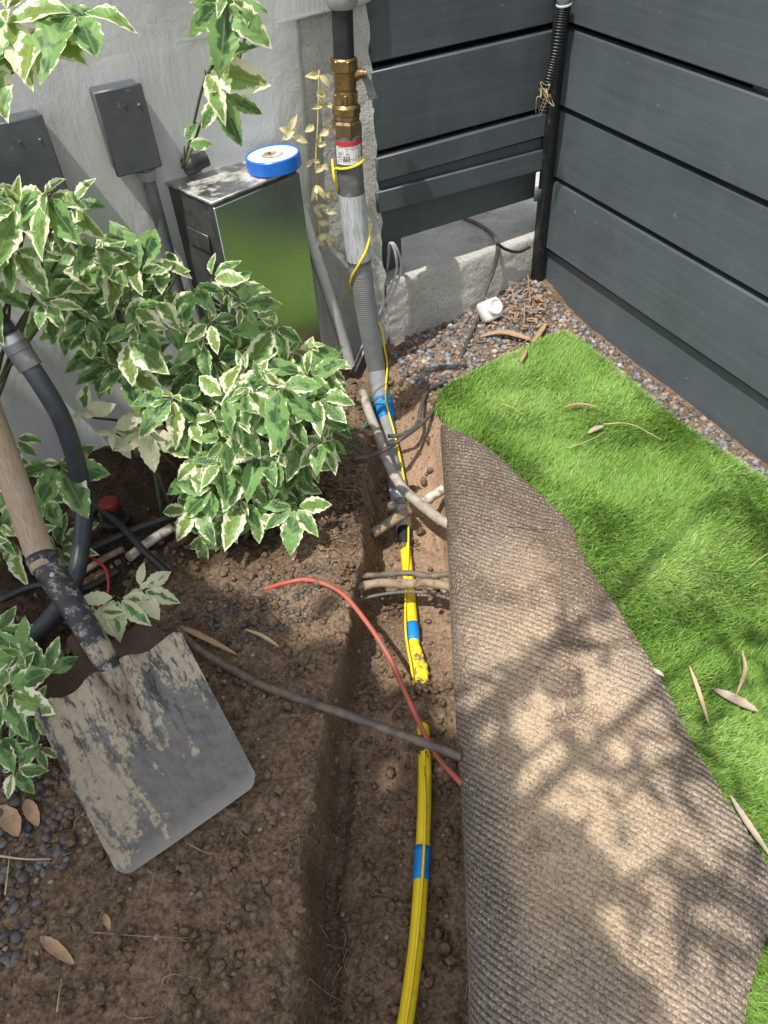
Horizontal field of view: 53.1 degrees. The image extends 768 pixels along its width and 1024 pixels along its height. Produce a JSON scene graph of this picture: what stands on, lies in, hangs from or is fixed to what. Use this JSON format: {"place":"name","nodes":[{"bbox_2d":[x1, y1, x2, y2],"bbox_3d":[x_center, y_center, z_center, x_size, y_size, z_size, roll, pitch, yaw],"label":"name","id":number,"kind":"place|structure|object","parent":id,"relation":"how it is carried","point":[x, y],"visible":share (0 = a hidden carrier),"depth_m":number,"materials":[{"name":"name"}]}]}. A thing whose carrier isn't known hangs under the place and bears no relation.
{"place":"outdoors","nodes":[
{"label":"outdoors","id":0,"kind":"place"},
{"bbox_2d":[0,277,767,1023],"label":"ground","id":1,"kind":"structure","parent":0,"point":[130,483],"depth_m":1.09,"materials":[{"name":"brown soil"}]},
{"bbox_2d":[22,799,39,826],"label":"dry leaf","id":2,"kind":"object","parent":1,"relation":"on","point":[31,812],"visible":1,"depth_m":1.02,"materials":[{"name":"brown plant"}]},
{"bbox_2d":[0,605,77,798],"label":"plant","id":3,"kind":"object","parent":1,"relation":"on","point":[25,672],"visible":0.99,"depth_m":1.04,"materials":[{"name":"green plant"}]},
{"bbox_2d":[0,262,81,384],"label":"variegated shrub","id":4,"kind":"object","parent":1,"relation":"on","point":[60,282],"visible":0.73,"depth_m":1.10,"materials":[{"name":"green plant"}]},
{"bbox_2d":[0,308,92,642],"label":"drain hose","id":5,"kind":"object","parent":1,"relation":"on","point":[20,352],"visible":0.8,"depth_m":1.18,"materials":[{"name":"black rubber"}]},
{"bbox_2d":[89,557,109,606],"bbox_3d":[-0.465,0.108,1.251,0.044,0.034,0.103,-11,45,-7],"label":"red cable","id":6,"kind":"object","parent":5,"relation":"attached to","point":[106,572],"visible":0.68,"depth_m":1.24,"materials":[{"name":"red plastic"}]},
{"bbox_2d":[0,433,110,584],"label":"variegated shrub","id":7,"kind":"object","parent":1,"relation":"on","point":[53,488],"visible":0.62,"depth_m":1.24,"materials":[{"name":"green plant"}]},
{"bbox_2d":[39,936,74,964],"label":"dry leaf","id":8,"kind":"object","parent":1,"relation":"on","point":[57,949],"visible":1,"depth_m":0.91,"materials":[{"name":"beige plant"}]},
{"bbox_2d":[56,979,61,1011],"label":"fallen twig","id":9,"kind":"object","parent":1,"relation":"on","point":[58,997],"visible":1,"depth_m":0.87,"materials":[{"name":"wood"}]},
{"bbox_2d":[0,567,121,603],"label":"drip line","id":10,"kind":"object","parent":1,"relation":"on","point":[85,588],"visible":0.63,"depth_m":1.26,"materials":[{"name":"black plastic"}]},
{"bbox_2d":[0,174,135,396],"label":"variegated shrub","id":11,"kind":"object","parent":1,"relation":"on","point":[33,214],"visible":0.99,"depth_m":1.01,"materials":[{"name":"green plant"}]},
{"bbox_2d":[0,0,137,123],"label":"overhanging branch","id":12,"kind":"object","parent":11,"relation":"attached to","point":[69,32],"visible":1,"depth_m":0.82,"materials":[{"name":"green plant"}]},
{"bbox_2d":[0,254,196,472],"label":"cream sprig","id":13,"kind":"object","parent":1,"relation":"on","point":[153,443],"visible":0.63,"depth_m":1.31,"materials":[{"name":"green plant"}]},
{"bbox_2d":[39,620,161,698],"bbox_3d":[-0.385,0.276,1.113,0.182,0.076,0.290,-24,48,-18],"label":"rusty shovel","id":14,"kind":"object","parent":1,"relation":"on","point":[139,638],"visible":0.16,"depth_m":1.15,"materials":[{"name":"brown metal"}]},
{"bbox_2d":[86,546,124,573],"bbox_3d":[-0.492,0.085,1.340,0.085,0.012,0.016,-33,52,-26],"label":"white pipe","id":15,"kind":"object","parent":1,"relation":"on","point":[91,566],"visible":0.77,"depth_m":1.34,"materials":[{"name":"plastic"}]},
{"bbox_2d":[102,914,110,929],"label":"dry leaf","id":16,"kind":"object","parent":1,"relation":"on","point":[106,921],"visible":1,"depth_m":0.93,"materials":[{"name":"brown plant"}]},
{"bbox_2d":[98,495,131,533],"bbox_3d":[-0.488,0.004,1.386,0.056,0.068,0.056,-4,45,0],"label":"irrigation valve","id":17,"kind":"object","parent":1,"relation":"on","point":[111,503],"visible":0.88,"depth_m":1.37,"materials":[{"name":"black plastic"}]},
{"bbox_2d":[68,515,178,559],"bbox_3d":[-0.425,0.030,1.357,0.263,0.019,0.022,-22,48,-17],"label":"drip line","id":18,"kind":"object","parent":1,"relation":"on","point":[100,544],"visible":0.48,"depth_m":1.35,"materials":[{"name":"black plastic"}]},
{"bbox_2d":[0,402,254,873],"bbox_3d":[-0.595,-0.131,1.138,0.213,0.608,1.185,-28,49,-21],"label":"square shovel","id":19,"kind":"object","parent":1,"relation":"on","point":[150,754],"visible":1,"depth_m":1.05,"materials":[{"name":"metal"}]},
{"bbox_2d":[84,563,180,641],"bbox_3d":[-0.381,0.146,1.196,0.138,0.149,0.160,-4,45,0],"label":"cream sprig","id":20,"kind":"object","parent":1,"relation":"on","point":[112,617],"visible":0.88,"depth_m":1.13,"materials":[{"name":"green plant"}]},
{"bbox_2d":[92,497,172,577],"bbox_3d":[-0.445,0.043,1.342,0.216,0.063,0.016,31,55,30],"label":"drip line","id":21,"kind":"object","parent":1,"relation":"on","point":[142,549],"visible":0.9,"depth_m":1.33,"materials":[{"name":"black plastic"}]},
{"bbox_2d":[90,931,186,937],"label":"fallen twig","id":22,"kind":"object","parent":1,"relation":"on","point":[134,935],"visible":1,"depth_m":0.92,"materials":[{"name":"brown wood"}]},
{"bbox_2d":[125,523,173,561],"bbox_3d":[-0.412,0.052,1.352,0.020,0.017,0.096,31,55,30],"label":"white pipe","id":23,"kind":"object","parent":1,"relation":"on","point":[132,554],"visible":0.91,"depth_m":1.35,"materials":[{"name":"plastic"}]},
{"bbox_2d":[0,560,330,971],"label":"pebbles","id":24,"kind":"object","parent":1,"relation":"on","point":[8,958],"visible":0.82,"depth_m":1.02,"materials":[{"name":"stone"}]},
{"bbox_2d":[4,853,9,894],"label":"fallen twig","id":25,"kind":"object","parent":24,"relation":"on","point":[7,877],"visible":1,"depth_m":0.96,"materials":[{"name":"wood"}]},
{"bbox_2d":[0,805,21,836],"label":"dry leaf","id":26,"kind":"object","parent":24,"relation":"on","point":[10,820],"visible":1,"depth_m":1.01,"materials":[{"name":"beige plant"}]},
{"bbox_2d":[0,855,51,859],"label":"fallen twig","id":27,"kind":"object","parent":24,"relation":"on","point":[5,856],"visible":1,"depth_m":0.98,"materials":[{"name":"wood"}]},
{"bbox_2d":[0,0,370,466],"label":"stucco wall","id":28,"kind":"structure","parent":1,"relation":"on","point":[161,57],"depth_m":1.28,"materials":[{"name":"grey paint"}]},
{"bbox_2d":[0,109,73,210],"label":"junction box","id":29,"kind":"object","parent":28,"relation":"attached to","point":[28,153],"visible":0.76,"depth_m":1.16,"materials":[{"name":"grey plastic"}]},
{"bbox_2d":[89,79,184,292],"bbox_3d":[-0.398,-0.443,1.391,0.076,0.602,0.046,-23,48,-18],"label":"junction box","id":30,"kind":"object","parent":28,"relation":"attached to","point":[123,118],"visible":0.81,"depth_m":1.22,"materials":[{"name":"grey plastic"}]},
{"bbox_2d":[181,0,272,168],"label":"hanging branch","id":31,"kind":"object","parent":28,"relation":"hanging from","point":[227,24],"visible":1,"depth_m":0.99,"materials":[{"name":"green plant"}]},
{"bbox_2d":[279,114,307,143],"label":"dried sprig","id":32,"kind":"object","parent":28,"relation":"attached to","point":[288,131],"visible":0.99,"depth_m":1.35,"materials":[{"name":"yellow plant"}]},
{"bbox_2d":[19,220,354,561],"bbox_3d":[-0.310,-0.163,1.309,0.531,0.599,0.378,-4,45,0],"label":"variegated shrub","id":33,"kind":"object","parent":1,"relation":"on","point":[268,402],"visible":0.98,"depth_m":1.23,"materials":[{"name":"green plant"}]},
{"bbox_2d":[185,841,220,854],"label":"fallen twig","id":34,"kind":"object","parent":1,"relation":"on","point":[200,849],"visible":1,"depth_m":0.98,"materials":[{"name":"wood"}]},
{"bbox_2d":[180,626,237,654],"bbox_3d":[-0.279,0.202,1.212,0.117,0.012,0.010,18,49,21],"label":"dry leaf","id":35,"kind":"object","parent":1,"relation":"on","point":[202,636],"visible":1,"depth_m":1.21,"materials":[{"name":"brown plant"}]},
{"bbox_2d":[0,513,458,1018],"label":"soil stones","id":36,"kind":"object","parent":1,"relation":"on","point":[130,888],"visible":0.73,"depth_m":1.05,"materials":[{"name":"brown stone"}]},
{"bbox_2d":[0,438,467,1023],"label":"fine roots","id":37,"kind":"object","parent":1,"relation":"in","point":[370,566],"visible":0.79,"depth_m":1.24,"materials":[{"name":"brown plant"}]},
{"bbox_2d":[165,161,320,370],"bbox_3d":[-0.253,-0.417,1.507,0.145,0.484,0.193,34,56,32],"label":"steel cabinet","id":38,"kind":"object","parent":1,"relation":"on","point":[256,226],"visible":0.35,"depth_m":1.36,"materials":[{"name":"silver metal"}]},
{"bbox_2d":[180,150,210,175],"bbox_3d":[-0.322,-0.596,1.315,0.047,0.034,0.031,-23,48,-18],"label":"pipe plug","id":39,"kind":"object","parent":38,"relation":"on","point":[198,162],"visible":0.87,"depth_m":1.30,"materials":[{"name":"grey plastic"}]},
{"bbox_2d":[245,144,301,177],"bbox_3d":[-0.191,-0.609,1.332,0.096,0.029,0.096,-4,45,0],"label":"tape roll","id":40,"kind":"object","parent":38,"relation":"on","point":[273,160],"visible":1,"depth_m":1.31,"materials":[{"name":"blue plastic"}]},
{"bbox_2d":[246,629,278,646],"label":"dry leaf","id":41,"kind":"object","parent":1,"relation":"on","point":[263,636],"visible":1,"depth_m":1.21,"materials":[{"name":"plant"}]},
{"bbox_2d":[174,625,462,760],"bbox_3d":[-0.119,0.271,1.138,0.500,0.022,0.036,18,49,21],"label":"old pipe","id":42,"kind":"object","parent":1,"relation":"on","point":[239,673],"visible":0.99,"depth_m":1.12,"materials":[{"name":"grey plastic"}]},
{"bbox_2d":[304,206,354,367],"bbox_3d":[-0.117,-0.445,1.561,0.088,0.363,0.038,-4,45,0],"label":"pipe","id":43,"kind":"object","parent":1,"relation":"on","point":[321,273],"visible":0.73,"depth_m":1.55,"materials":[{"name":"grey plastic"}]},
{"bbox_2d":[299,3,388,358],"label":"concrete pillar","id":44,"kind":"structure","parent":1,"relation":"on","point":[316,42],"depth_m":1.48,"materials":[{"name":"grey concrete"}]},
{"bbox_2d":[305,70,336,257],"bbox_3d":[-0.106,-0.627,1.435,0.085,0.356,0.029,-31,51,-24],"label":"dried vine","id":45,"kind":"object","parent":44,"relation":"attached to","point":[317,190],"visible":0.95,"depth_m":1.42,"materials":[{"name":"yellow plant"}]},
{"bbox_2d":[263,577,461,785],"bbox_3d":[-0.021,0.225,1.186,0.090,0.045,0.477,-34,52,-26],"label":"irrigation tube","id":46,"kind":"object","parent":1,"relation":"on","point":[437,756],"visible":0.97,"depth_m":1.19,"materials":[{"name":"plastic"}]},
{"bbox_2d":[325,0,411,546],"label":"gas riser","id":47,"kind":"object","parent":1,"relation":"on","point":[348,72],"visible":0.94,"depth_m":1.43,"materials":[{"name":"grey plastic"}]},
{"bbox_2d":[348,403,383,449],"bbox_3d":[-0.046,-0.169,1.582,0.038,0.029,0.172,13,48,17],"label":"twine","id":48,"kind":"object","parent":47,"relation":"attached to","point":[365,425],"visible":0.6,"depth_m":1.58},
{"bbox_2d":[331,154,426,1023],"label":"tracer wire","id":49,"kind":"object","parent":47,"relation":"attached to","point":[423,769],"visible":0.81,"depth_m":1.32,"materials":[{"name":"yellow plastic"}]},
{"bbox_2d":[349,242,397,371],"bbox_3d":[-0.020,-0.448,1.683,0.046,0.246,0.182,21,50,24],"label":"grey cable","id":50,"kind":"object","parent":1,"relation":"on","point":[390,287],"visible":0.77,"depth_m":1.68,"materials":[{"name":"grey plastic"}]},
{"bbox_2d":[353,242,401,372],"bbox_3d":[-0.012,-0.448,1.684,0.050,0.246,0.176,19,50,22],"label":"grey cable","id":51,"kind":"object","parent":1,"relation":"on","point":[389,301],"visible":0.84,"depth_m":1.69,"materials":[{"name":"plastic"}]},
{"bbox_2d":[386,501,396,513],"bbox_3d":[0.015,-0.009,1.503,0.023,0.029,0.026,-4,45,0],"label":"white fitting","id":52,"kind":"object","parent":1,"relation":"on","point":[391,507],"visible":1,"depth_m":1.49,"materials":[{"name":"plastic"}]},
{"bbox_2d":[371,505,412,538],"bbox_3d":[0.013,0.019,1.466,0.091,0.029,0.021,-28,50,-22],"label":"pipe stub","id":53,"kind":"object","parent":1,"relation":"in","point":[386,524],"visible":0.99,"depth_m":1.46,"materials":[{"name":"plastic"}]},
{"bbox_2d":[351,406,434,461],"bbox_3d":[0.037,-0.159,1.545,0.243,0.025,0.048,-36,53,-27],"label":"loose cable","id":54,"kind":"object","parent":1,"relation":"on","point":[400,439],"visible":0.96,"depth_m":1.51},
{"bbox_2d":[338,537,448,759],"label":"spoil crumbs","id":55,"kind":"object","parent":1,"relation":"on","point":[418,687],"visible":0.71,"depth_m":1.28,"materials":[{"name":"soil"}]},
{"bbox_2d":[358,387,446,528],"bbox_3d":[0.033,-0.097,1.488,0.063,0.060,0.454,-21,47,-16],"label":"grey conduit","id":56,"kind":"object","parent":1,"relation":"on","point":[416,500],"visible":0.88,"depth_m":1.49,"materials":[{"name":"grey plastic"}]},
{"bbox_2d":[359,578,448,590],"bbox_3d":[0.015,0.137,1.316,0.300,0.035,0.067,-4,45,0],"label":"buried cable","id":57,"kind":"object","parent":1,"relation":"in","point":[404,583],"visible":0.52,"depth_m":1.33,"materials":[{"name":"plastic"}]},
{"bbox_2d":[359,590,449,600],"bbox_3d":[0.040,0.149,1.325,0.215,0.022,0.046,-1,45,3],"label":"thin cable","id":58,"kind":"object","parent":1,"relation":"in","point":[395,592],"visible":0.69,"depth_m":1.34,"materials":[{"name":"grey plastic"}]},
{"bbox_2d":[362,570,448,578],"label":"buried cable","id":59,"kind":"object","parent":1,"relation":"in","point":[424,575],"visible":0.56,"depth_m":1.33,"materials":[{"name":"beige plastic"}]},
{"bbox_2d":[397,542,431,1023],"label":"gas pipe","id":60,"kind":"object","parent":1,"relation":"on","point":[420,669],"visible":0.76,"depth_m":1.09,"materials":[{"name":"yellow plastic"}]},
{"bbox_2d":[388,380,447,437],"bbox_3d":[0.083,-0.217,1.599,0.041,0.029,0.223,24,51,25],"label":"loose cable","id":61,"kind":"object","parent":1,"relation":"on","point":[423,399],"visible":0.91,"depth_m":1.58,"materials":[{"name":"black rubber"}]},
{"bbox_2d":[421,485,443,503],"bbox_3d":[0.091,-0.029,1.486,0.064,0.029,0.020,-25,49,-19],"label":"pipe stub","id":62,"kind":"object","parent":1,"relation":"in","point":[433,495],"visible":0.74,"depth_m":1.48,"materials":[{"name":"white plastic"}]},
{"bbox_2d":[385,172,539,343],"bbox_3d":[0.210,-0.677,2.017,0.684,0.240,0.422,-23,48,-18],"label":"concrete footing","id":63,"kind":"object","parent":1,"relation":"on","point":[446,271],"visible":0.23,"depth_m":1.81,"materials":[{"name":"grey concrete"}]},
{"bbox_2d":[366,0,554,270],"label":"board fence","id":64,"kind":"object","parent":63,"relation":"on","point":[459,121],"visible":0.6,"depth_m":1.53,"materials":[{"name":"grey paint"}]},
{"bbox_2d":[458,218,499,358],"bbox_3d":[0.215,-0.554,1.833,0.111,0.182,0.430,-2,45,2],"label":"black cable","id":65,"kind":"object","parent":63,"relation":"on","point":[491,275],"visible":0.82,"depth_m":1.80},
{"bbox_2d":[496,242,530,253],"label":"black cable","id":66,"kind":"object","parent":63,"relation":"on","point":[510,250],"visible":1,"depth_m":1.80,"materials":[{"name":"rubber"}]},
{"bbox_2d":[531,0,569,281],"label":"corner post","id":67,"kind":"object","parent":1,"relation":"on","point":[542,195],"visible":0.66,"depth_m":1.70,"materials":[{"name":"black metal"}]},
{"bbox_2d":[538,0,571,113],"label":"flexible conduit","id":68,"kind":"object","parent":67,"relation":"attached to","point":[562,6],"visible":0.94,"depth_m":1.50,"materials":[{"name":"black rubber"}]},
{"bbox_2d":[536,82,553,112],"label":"dry grass","id":69,"kind":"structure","parent":68,"relation":"attached to","point":[546,90],"depth_m":1.52,"materials":[{"name":"plant"}]},
{"bbox_2d":[389,278,767,478],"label":"gravel","id":70,"kind":"structure","parent":1,"relation":"on","point":[425,353],"depth_m":1.76,"materials":[{"name":"grey gravel"}]},
{"bbox_2d":[476,296,503,322],"bbox_3d":[0.252,-0.479,1.814,0.052,0.060,0.055,-29,50,-22],"label":"drain fitting","id":71,"kind":"object","parent":70,"relation":"on","point":[490,309],"visible":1,"depth_m":1.80,"materials":[{"name":"white plastic"}]},
{"bbox_2d":[456,280,554,344],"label":"leaf litter","id":72,"kind":"object","parent":70,"relation":"on","point":[530,319],"visible":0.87,"depth_m":1.81,"materials":[{"name":"brown plant"}]},
{"bbox_2d":[480,330,535,341],"bbox_3d":[0.290,-0.407,1.776,0.135,0.014,0.024,10,47,14],"label":"bark strip","id":73,"kind":"object","parent":70,"relation":"on","point":[514,334],"visible":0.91,"depth_m":1.78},
{"bbox_2d":[501,330,544,354],"bbox_3d":[0.317,-0.384,1.745,0.161,0.011,0.005,-35,53,-27],"label":"fallen twig","id":74,"kind":"object","parent":70,"relation":"on","point":[518,345],"visible":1,"depth_m":1.73,"materials":[{"name":"brown wood"}]},
{"bbox_2d":[531,323,546,342],"bbox_3d":[0.359,-0.412,1.771,0.012,0.014,0.082,24,51,25],"label":"bark strip","id":75,"kind":"object","parent":70,"relation":"on","point":[540,330],"visible":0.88,"depth_m":1.77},
{"bbox_2d":[433,328,767,1023],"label":"artificial turf","id":76,"kind":"structure","parent":1,"relation":"on","point":[616,861],"depth_m":1.08,"materials":[{"name":"green plastic grass fibre"},{"name":"brown woven backing fabric"}]},
{"bbox_2d":[521,348,526,361],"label":"dry leaf","id":77,"kind":"object","parent":76,"relation":"on","point":[524,353],"visible":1,"depth_m":1.68,"materials":[{"name":"brown plant"}]},
{"bbox_2d":[505,520,544,524],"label":"fallen twig","id":78,"kind":"object","parent":76,"relation":"on","point":[522,521],"visible":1,"depth_m":1.30,"materials":[{"name":"brown wood"}]},
{"bbox_2d":[564,402,596,406],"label":"dry leaf","id":79,"kind":"object","parent":76,"relation":"on","point":[579,403],"visible":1,"depth_m":1.54,"materials":[{"name":"brown plant"}]},
{"bbox_2d":[568,431,605,447],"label":"fallen twig","id":80,"kind":"object","parent":76,"relation":"on","point":[585,441],"visible":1,"depth_m":1.46,"materials":[{"name":"wood"}]},
{"bbox_2d":[588,425,603,432],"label":"dry leaf","id":81,"kind":"object","parent":76,"relation":"on","point":[594,428],"visible":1,"depth_m":1.49,"materials":[{"name":"grey plant"}]},
{"bbox_2d":[603,422,661,439],"bbox_3d":[0.481,-0.161,1.482,0.114,0.005,0.020,19,50,22],"label":"fallen twig","id":82,"kind":"object","parent":76,"relation":"on","point":[630,424],"visible":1,"depth_m":1.49,"materials":[{"name":"wood"}]},
{"bbox_2d":[652,668,663,676],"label":"dry leaf","id":83,"kind":"object","parent":76,"relation":"on","point":[657,671],"visible":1,"depth_m":1.09,"materials":[{"name":"white plant"}]},
{"bbox_2d":[689,665,708,723],"bbox_3d":[0.440,0.253,1.076,0.007,0.006,0.094,-4,45,0],"label":"dry leaf","id":84,"kind":"object","parent":76,"relation":"on","point":[698,690],"visible":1,"depth_m":1.07,"materials":[{"name":"plant"}]},
{"bbox_2d":[714,688,757,711],"bbox_3d":[0.487,0.260,1.065,0.060,0.004,0.015,30,54,30],"label":"dry leaf","id":85,"kind":"object","parent":76,"relation":"on","point":[735,699],"visible":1,"depth_m":1.06,"materials":[{"name":"beige plant"}]},
{"bbox_2d":[736,651,746,695],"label":"dry leaf","id":86,"kind":"object","parent":76,"relation":"on","point":[743,676],"visible":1,"depth_m":1.08,"materials":[{"name":"plant"}]},
{"bbox_2d":[729,795,767,853],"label":"dry leaf","id":87,"kind":"object","parent":76,"relation":"on","point":[749,825],"visible":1,"depth_m":0.94,"materials":[{"name":"grey plant"}]},
{"bbox_2d":[543,0,767,463],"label":"board fence","id":88,"kind":"object","parent":1,"relation":"on","point":[656,261],"visible":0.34,"depth_m":1.44,"materials":[{"name":"grey paint"}]}
]}

